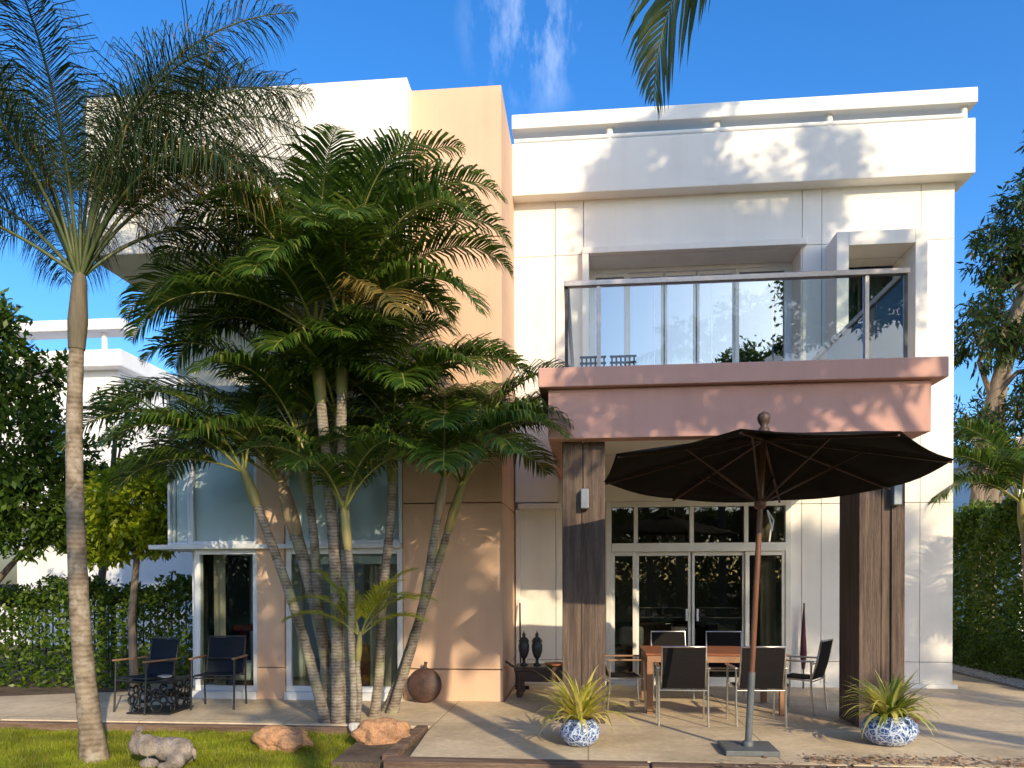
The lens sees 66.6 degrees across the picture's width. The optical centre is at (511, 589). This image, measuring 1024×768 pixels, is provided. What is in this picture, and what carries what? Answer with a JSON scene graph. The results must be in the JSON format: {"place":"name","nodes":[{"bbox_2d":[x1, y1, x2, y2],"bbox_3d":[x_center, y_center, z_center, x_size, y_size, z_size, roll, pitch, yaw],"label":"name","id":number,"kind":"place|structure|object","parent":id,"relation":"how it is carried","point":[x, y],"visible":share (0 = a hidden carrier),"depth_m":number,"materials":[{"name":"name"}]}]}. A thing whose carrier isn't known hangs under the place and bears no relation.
{"place":"outdoors","nodes":[
{"label":"outdoors","id":0,"kind":"place"},
{"bbox_2d":[0,318,192,649],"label":"neighbour house","id":1,"kind":"structure","parent":0,"point":[103,365],"depth_m":21.01,"materials":[{"name":"grey paint"}]},
{"bbox_2d":[0,546,16,602],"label":"window","id":2,"kind":"structure","parent":1,"relation":"in","point":[12,575],"depth_m":21.65,"materials":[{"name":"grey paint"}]},
{"bbox_2d":[0,725,356,767],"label":"lawn","id":3,"kind":"structure","parent":0,"point":[192,743],"depth_m":7.80,"materials":[{"name":"green plant"}]},
{"bbox_2d":[128,726,196,767],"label":"boulder","id":4,"kind":"object","parent":3,"relation":"on","point":[172,752],"visible":1,"depth_m":7.11,"materials":[{"name":"stone"}]},
{"bbox_2d":[0,0,329,763],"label":"tall palm","id":5,"kind":"object","parent":3,"relation":"on","point":[118,170],"visible":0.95,"depth_m":7.52,"materials":[{"name":"green plant"}]},
{"bbox_2d":[0,720,350,734],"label":"timber sleeper","id":6,"kind":"object","parent":3,"relation":"on","point":[62,725],"visible":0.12,"depth_m":8.75,"materials":[{"name":"brown wood"}]},
{"bbox_2d":[251,725,314,752],"bbox_3d":[-2.333,1.498,7.896,0.601,0.248,0.447,0,1,6],"label":"boulder","id":7,"kind":"object","parent":3,"relation":"on","point":[283,738],"visible":0.87,"depth_m":7.78,"materials":[{"name":"stone"}]},
{"bbox_2d":[348,722,359,731],"bbox_3d":[-1.707,1.488,8.478,0.145,0.091,0.136,0,1,6],"label":"pebble","id":8,"kind":"object","parent":3,"relation":"on","point":[352,726],"visible":0.65,"depth_m":8.43,"materials":[{"name":"white stone"}]},
{"bbox_2d":[331,729,428,767],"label":"planting bed","id":9,"kind":"object","parent":3,"relation":"on","point":[358,755],"visible":0.36,"depth_m":7.26,"materials":[{"name":"soil"}]},
{"bbox_2d":[350,717,410,744],"bbox_3d":[-1.331,1.454,7.895,0.573,0.331,0.405,0,1,23],"label":"boulder","id":10,"kind":"object","parent":9,"relation":"on","point":[383,730],"visible":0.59,"depth_m":7.78,"materials":[{"name":"stone"}]},
{"bbox_2d":[382,725,427,759],"bbox_3d":[-1.047,1.568,7.788,0.130,0.160,1.460,0,1,6],"label":"timber sleeper","id":11,"kind":"object","parent":9,"relation":"on","point":[401,746],"visible":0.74,"depth_m":7.64,"materials":[{"name":"brown wood"}]},
{"bbox_2d":[622,0,710,119],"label":"coconut palm","id":12,"kind":"object","parent":3,"relation":"on","point":[657,12],"visible":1,"depth_m":4.31,"materials":[{"name":"green plant"}]},
{"bbox_2d":[234,623,252,659],"bbox_3d":[-3.735,0.936,11.655,0.700,0.837,0.350,0,1,6],"label":"console table","id":13,"kind":"object","parent":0,"point":[245,629],"visible":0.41,"depth_m":11.58,"materials":[{"name":"red paint"}]},
{"bbox_2d":[235,660,253,684],"bbox_3d":[-3.685,1.017,11.134,0.460,0.687,0.420,0,1,6],"label":"armchair","id":14,"kind":"object","parent":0,"point":[240,679],"visible":0.08,"depth_m":10.94,"materials":[{"name":"white fabric"}]},
{"bbox_2d":[360,643,369,685],"bbox_3d":[-2.092,1.058,10.888,0.400,0.600,0.397,0,1,6],"label":"rattan vase","id":15,"kind":"object","parent":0,"point":[365,667],"visible":0.34,"depth_m":10.73,"materials":[{"name":"brown wicker"}]},
{"bbox_2d":[0,673,1023,767],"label":"terrace","id":16,"kind":"structure","parent":0,"point":[985,718],"depth_m":8.77,"materials":[{"name":"concrete"}]},
{"bbox_2d":[112,637,179,714],"bbox_3d":[-4.503,1.052,9.648,0.574,0.886,0.568,0,1,26],"label":"garden chair","id":17,"kind":"object","parent":16,"relation":"on","point":[163,656],"visible":0.94,"depth_m":9.79,"materials":[{"name":"fabric"}]},
{"bbox_2d":[125,676,193,714],"bbox_3d":[-4.326,1.293,9.607,0.560,0.398,0.590,0,1,6],"label":"lattice table","id":18,"kind":"object","parent":16,"relation":"on","point":[162,708],"visible":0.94,"depth_m":9.44,"materials":[{"name":"black paint"}]},
{"bbox_2d":[158,675,171,677],"bbox_3d":[-4.285,1.077,9.625,0.170,0.030,0.167,0,1,6],"label":"bowl","id":19,"kind":"object","parent":18,"relation":"on","point":[164,676],"visible":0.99,"depth_m":9.58,"materials":[{"name":"white ceramic"}]},
{"bbox_2d":[51,375,330,722],"bbox_3d":[-3.606,-0.368,8.861,2.770,4.213,2.193,-1,1,-38],"label":"palm tree","id":20,"kind":"object","parent":16,"relation":"on","point":[176,454],"visible":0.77,"depth_m":8.65,"materials":[{"name":"green plant"}]},
{"bbox_2d":[189,635,247,709],"bbox_3d":[-3.713,1.047,9.923,0.574,0.886,0.568,0,1,0],"label":"garden chair","id":21,"kind":"object","parent":16,"relation":"on","point":[226,655],"visible":1,"depth_m":10.11,"materials":[{"name":"black fabric"}]},
{"bbox_2d":[112,370,388,715],"bbox_3d":[-3.127,-0.541,9.434,2.552,4.553,3.029,1,1,44],"label":"palm tree","id":22,"kind":"object","parent":16,"relation":"on","point":[290,514],"visible":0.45,"depth_m":9.11,"materials":[{"name":"green plant"}]},
{"bbox_2d":[138,261,395,704],"bbox_3d":[-2.708,-1.051,8.958,2.851,5.542,2.508,0,1,-8],"label":"palm tree","id":23,"kind":"object","parent":16,"relation":"on","point":[260,369],"visible":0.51,"depth_m":8.70,"materials":[{"name":"green plant"}]},
{"bbox_2d":[117,122,461,723],"bbox_3d":[-2.376,-1.704,8.429,3.634,6.867,2.838,0,1,6],"label":"palm tree","id":24,"kind":"object","parent":16,"relation":"on","point":[174,290],"visible":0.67,"depth_m":8.05,"materials":[{"name":"green plant"}]},
{"bbox_2d":[194,275,462,544],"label":"palm tree","id":25,"kind":"object","parent":16,"relation":"on","point":[355,334],"visible":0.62,"depth_m":8.31,"materials":[{"name":"green plant"}]},
{"bbox_2d":[231,402,457,723],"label":"palm tree","id":26,"kind":"object","parent":16,"relation":"on","point":[355,468],"visible":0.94,"depth_m":8.23,"materials":[{"name":"green plant"}]},
{"bbox_2d":[281,567,438,723],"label":"young palm","id":27,"kind":"object","parent":16,"relation":"on","point":[369,609],"visible":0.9,"depth_m":8.51,"materials":[{"name":"green plant"}]},
{"bbox_2d":[207,126,514,722],"bbox_3d":[-1.642,-1.779,8.244,3.034,7.022,2.806,0,1,40],"label":"palm tree","id":28,"kind":"object","parent":16,"relation":"on","point":[407,200],"visible":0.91,"depth_m":7.99,"materials":[{"name":"green plant"}]},
{"bbox_2d":[272,315,537,717],"bbox_3d":[-1.296,-0.851,8.952,3.208,5.156,2.715,0,1,6],"label":"palm tree","id":29,"kind":"object","parent":16,"relation":"on","point":[421,373],"visible":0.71,"depth_m":8.72,"materials":[{"name":"green plant"}]},
{"bbox_2d":[407,662,441,702],"bbox_3d":[-1.144,1.211,10.195,0.460,0.533,0.163,0,1,6],"label":"round gourd","id":30,"kind":"object","parent":16,"relation":"on","point":[424,684],"visible":1,"depth_m":10.14,"materials":[{"name":"brown ceramic"}]},
{"bbox_2d":[289,361,576,713],"bbox_3d":[-0.793,-0.487,8.862,3.437,4.290,2.822,0,1,6],"label":"palm tree","id":31,"kind":"object","parent":16,"relation":"on","point":[434,425],"visible":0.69,"depth_m":8.63,"materials":[{"name":"green plant"}]},
{"bbox_2d":[347,358,574,711],"bbox_3d":[-0.445,-0.517,9.271,2.921,4.334,2.192,0,1,42],"label":"palm tree","id":32,"kind":"object","parent":16,"relation":"on","point":[529,402],"visible":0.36,"depth_m":8.95,"materials":[{"name":"green plant"}]},
{"bbox_2d":[515,603,528,688],"bbox_3d":[0.168,0.828,11.604,0.200,1.249,0.478,0,1,6],"label":"broom","id":33,"kind":"object","parent":16,"relation":"on","point":[526,687],"visible":0.62,"depth_m":11.70,"materials":[{"name":"brown wood"}]},
{"bbox_2d":[86,78,977,726],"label":"house","id":34,"kind":"structure","parent":16,"relation":"on","point":[786,264],"depth_m":11.26,"materials":[{"name":"white paint"}]},
{"bbox_2d":[172,402,176,542],"bbox_3d":[-4.606,-1.625,11.622,0.060,2.010,1.720,0,1,6],"label":"window","id":35,"kind":"structure","parent":34,"relation":"in","point":[174,487],"depth_m":10.77,"materials":[{"name":"white metal"}]},
{"bbox_2d":[167,398,189,544],"bbox_3d":[-4.564,-1.614,10.709,0.320,2.010,0.070,0,1,6],"label":"window","id":36,"kind":"structure","parent":34,"relation":"in","point":[169,487],"depth_m":10.69,"materials":[{"name":"white metal"}]},
{"bbox_2d":[189,396,256,544],"bbox_3d":[-3.927,-1.615,10.647,0.960,2.010,0.070,0,1,6],"label":"window","id":37,"kind":"structure","parent":34,"relation":"in","point":[193,541],"depth_m":10.66,"materials":[{"name":"white metal"}]},
{"bbox_2d":[194,549,257,690],"bbox_3d":[-3.893,0.415,10.669,0.898,1.930,0.070,0,1,6],"label":"window","id":38,"kind":"structure","parent":34,"relation":"in","point":[197,552],"depth_m":10.66,"materials":[{"name":"white metal"}]},
{"bbox_2d":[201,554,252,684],"bbox_3d":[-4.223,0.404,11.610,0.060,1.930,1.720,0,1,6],"label":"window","id":39,"kind":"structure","parent":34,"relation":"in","point":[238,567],"depth_m":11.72,"materials":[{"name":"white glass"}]},
{"bbox_2d":[285,393,402,543],"bbox_3d":[-2.260,-1.617,10.485,1.610,2.010,0.070,0,1,6],"label":"window","id":40,"kind":"structure","parent":34,"relation":"in","point":[400,470],"depth_m":10.40,"materials":[{"name":"white metal"}]},
{"bbox_2d":[286,548,403,691],"bbox_3d":[-2.255,0.413,10.509,1.610,1.930,0.070,0,1,6],"label":"window","id":41,"kind":"structure","parent":34,"relation":"in","point":[399,551],"depth_m":10.49,"materials":[{"name":"white metal"}]},
{"bbox_2d":[580,356,605,366],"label":"lattice chair","id":42,"kind":"object","parent":34,"relation":"on","point":[590,363],"visible":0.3,"depth_m":8.90,"materials":[{"name":"metal"}]},
{"bbox_2d":[610,355,635,365],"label":"lattice chair","id":43,"kind":"object","parent":34,"relation":"on","point":[621,362],"visible":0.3,"depth_m":8.87,"materials":[{"name":"metal"}]},
{"bbox_2d":[615,622,710,673],"bbox_3d":[2.529,0.996,13.557,1.800,0.836,0.850,0,1,6],"label":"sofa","id":44,"kind":"object","parent":34,"relation":"in","point":[623,638],"visible":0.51,"depth_m":13.69,"materials":[{"name":"brown fabric"}]},
{"bbox_2d":[589,262,791,366],"bbox_3d":[2.778,-3.757,12.263,3.120,2.600,0.120,0,1,6],"label":"balcony door","id":45,"kind":"structure","parent":34,"relation":"in","point":[729,322],"depth_m":12.26,"materials":[{"name":"clear glass"}]},
{"bbox_2d":[606,500,790,685],"bbox_3d":[2.789,0.059,11.754,2.730,2.780,0.208,0,1,6],"label":"sliding door","id":46,"kind":"structure","parent":34,"relation":"in","point":[745,548],"depth_m":11.73,"materials":[{"name":"white metal"}]},
{"bbox_2d":[849,267,891,313],"bbox_3d":[5.286,-3.659,11.859,0.890,2.400,0.120,0,1,6],"label":"bedroom window","id":47,"kind":"structure","parent":34,"relation":"in","point":[860,280],"depth_m":11.81,"materials":[{"name":"metal"}]},
{"bbox_2d":[505,660,562,697],"bbox_3d":[0.439,1.211,10.772,1.032,0.507,0.505,0,1,6],"label":"console bench","id":48,"kind":"object","parent":16,"relation":"on","point":[527,673],"visible":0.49,"depth_m":10.55,"materials":[{"name":"brown wood"}]},
{"bbox_2d":[518,632,529,665],"bbox_3d":[0.165,0.800,10.745,0.156,0.490,0.156,0,1,6],"label":"urn","id":49,"kind":"object","parent":48,"relation":"on","point":[523,641],"visible":1,"depth_m":10.70,"materials":[{"name":"grey metal"}]},
{"bbox_2d":[531,632,542,665],"bbox_3d":[0.344,0.800,10.728,0.156,0.490,0.156,0,1,6],"label":"urn","id":50,"kind":"object","parent":48,"relation":"on","point":[536,641],"visible":1,"depth_m":10.68,"materials":[{"name":"grey metal"}]},
{"bbox_2d":[545,662,561,665],"bbox_3d":[0.599,1.025,10.666,0.320,0.040,0.317,0,1,6],"label":"tray","id":51,"kind":"object","parent":48,"relation":"on","point":[553,663],"visible":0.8,"depth_m":10.63,"materials":[{"name":"orange wood"}]},
{"bbox_2d":[520,666,640,746],"bbox_3d":[0.652,1.121,7.557,1.241,0.770,1.311,0,1,6],"label":"potted plant","id":52,"kind":"object","parent":16,"relation":"on","point":[579,727],"visible":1,"depth_m":7.42,"materials":[{"name":"green plant"}]},
{"bbox_2d":[605,655,646,711],"bbox_3d":[1.345,1.037,9.679,0.568,0.886,0.574,0,1,0],"label":"dining chair","id":53,"kind":"object","parent":16,"relation":"on","point":[617,675],"visible":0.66,"depth_m":9.44,"materials":[{"name":"fabric"}]},
{"bbox_2d":[651,631,694,699],"bbox_3d":[2.164,1.023,10.636,0.574,0.886,0.568,0,1,4],"label":"dining chair","id":54,"kind":"object","parent":16,"relation":"on","point":[667,638],"visible":0.22,"depth_m":10.88,"materials":[{"name":"fabric"}]},
{"bbox_2d":[655,646,709,726],"bbox_3d":[1.894,1.047,8.689,0.574,0.886,0.568,0,1,8],"label":"dining chair","id":55,"kind":"object","parent":16,"relation":"on","point":[687,667],"visible":1,"depth_m":8.47,"materials":[{"name":"fabric"}]},
{"bbox_2d":[640,645,787,715],"bbox_3d":[2.457,1.109,9.722,1.640,0.725,1.092,0,1,6],"label":"dining table","id":56,"kind":"object","parent":16,"relation":"on","point":[715,654],"visible":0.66,"depth_m":9.28,"materials":[{"name":"brown wood"}]},
{"bbox_2d":[706,631,744,695],"bbox_3d":[2.902,1.022,10.584,0.574,0.886,0.568,0,1,9],"label":"dining chair","id":57,"kind":"object","parent":16,"relation":"on","point":[717,638],"visible":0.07,"depth_m":10.82,"materials":[{"name":"fabric"}]},
{"bbox_2d":[725,646,787,726],"bbox_3d":[2.714,1.046,8.649,0.574,0.886,0.568,0,1,3],"label":"dining chair","id":58,"kind":"object","parent":16,"relation":"on","point":[771,668],"visible":0.98,"depth_m":8.43,"materials":[{"name":"fabric"}]},
{"bbox_2d":[604,411,953,756],"bbox_3d":[2.318,-0.071,7.184,2.904,3.150,2.894,0,1,6],"label":"patio umbrella","id":59,"kind":"object","parent":16,"relation":"on","point":[762,465],"visible":1,"depth_m":7.31,"materials":[{"name":"black fabric"}]},
{"bbox_2d":[800,603,806,688],"bbox_3d":[4.283,0.824,11.454,0.113,1.252,0.100,0,1,-25],"label":"vase","id":60,"kind":"object","parent":16,"relation":"on","point":[803,649],"visible":0.92,"depth_m":11.43,"materials":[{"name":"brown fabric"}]},
{"bbox_2d":[775,638,833,715],"bbox_3d":[3.538,1.034,9.464,0.568,0.886,0.574,0,1,38],"label":"dining chair","id":61,"kind":"object","parent":16,"relation":"on","point":[822,658],"visible":0.8,"depth_m":9.33,"materials":[{"name":"fabric"}]},
{"bbox_2d":[702,752,1023,767],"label":"leaf litter","id":62,"kind":"object","parent":16,"relation":"on","point":[959,761],"visible":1,"depth_m":6.76,"materials":[{"name":"brown plant"}]},
{"bbox_2d":[831,669,954,746],"bbox_3d":[3.682,1.125,7.558,1.177,0.746,1.185,-1,1,-34],"label":"potted plant","id":63,"kind":"object","parent":16,"relation":"on","point":[887,721],"visible":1,"depth_m":7.41,"materials":[{"name":"green plant"}]},
{"bbox_2d":[0,636,1023,696],"bbox_3d":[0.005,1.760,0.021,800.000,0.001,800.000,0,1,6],"label":"ground","id":64,"kind":"structure","parent":0,"point":[33,689],"depth_m":13.03,"materials":[{"name":"soil"}]},
{"bbox_2d":[0,287,116,582],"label":"leafy tree","id":65,"kind":"object","parent":64,"relation":"on","point":[25,475],"visible":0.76,"depth_m":11.85,"materials":[{"name":"green plant"}]},
{"bbox_2d":[0,570,192,689],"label":"hedge","id":66,"kind":"object","parent":64,"relation":"on","point":[33,601],"visible":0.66,"depth_m":12.84,"materials":[{"name":"green plant"}]},
{"bbox_2d":[1,597,192,680],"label":"iron fence","id":67,"kind":"object","parent":64,"relation":"on","point":[112,662],"visible":0.04,"depth_m":13.72,"materials":[{"name":"black paint"}]},
{"bbox_2d":[43,381,166,669],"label":"leafy tree","id":68,"kind":"object","parent":64,"relation":"on","point":[102,570],"visible":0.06,"depth_m":14.85,"materials":[{"name":"green plant"}]},
{"bbox_2d":[64,449,183,691],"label":"leafy tree","id":69,"kind":"object","parent":64,"relation":"on","point":[119,526],"visible":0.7,"depth_m":11.40,"materials":[{"name":"green plant"}]},
{"bbox_2d":[383,756,649,767],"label":"timber sleeper","id":70,"kind":"object","parent":64,"relation":"on","point":[419,762],"visible":1,"depth_m":6.81,"materials":[{"name":"brown wood"}]},
{"bbox_2d":[650,762,824,767],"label":"timber sleeper","id":71,"kind":"object","parent":64,"relation":"on","point":[682,765],"visible":1,"depth_m":6.68,"materials":[{"name":"brown wood"}]},
{"bbox_2d":[826,766,924,767],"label":"timber sleeper","id":72,"kind":"object","parent":64,"relation":"on","point":[867,767],"visible":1,"depth_m":6.63,"materials":[{"name":"brown wood"}]},
{"bbox_2d":[926,418,1023,593],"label":"areca palm","id":73,"kind":"object","parent":64,"relation":"on","point":[1007,464],"visible":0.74,"depth_m":11.58,"materials":[{"name":"green plant"}]},
{"bbox_2d":[952,491,1023,679],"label":"hedge","id":74,"kind":"object","parent":64,"relation":"on","point":[995,527],"visible":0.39,"depth_m":13.74,"materials":[{"name":"green plant"}]},
{"bbox_2d":[952,663,1023,689],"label":"gravel strip","id":75,"kind":"object","parent":64,"relation":"on","point":[989,680],"depth_m":12.49,"materials":[{"name":"gravel"}]},
{"bbox_2d":[953,130,1023,657],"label":"feathery tree","id":76,"kind":"object","parent":64,"relation":"on","point":[1005,340],"visible":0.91,"depth_m":15.30,"materials":[{"name":"green plant"}]},
{"bbox_2d":[953,217,1023,630],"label":"feathery tree","id":77,"kind":"object","parent":64,"relation":"on","point":[995,494],"visible":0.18,"depth_m":17.17,"materials":[{"name":"green plant"}]},
{"bbox_2d":[0,0,1023,451],"label":"sky","id":78,"kind":"structure","parent":0,"point":[545,56],"materials":[{"name":"blue"}]},
{"bbox_2d":[953,437,1023,630],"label":"neighbour house","id":79,"kind":"structure","parent":0,"point":[961,497],"depth_m":28.09,"materials":[{"name":"grey paint"}]}
]}

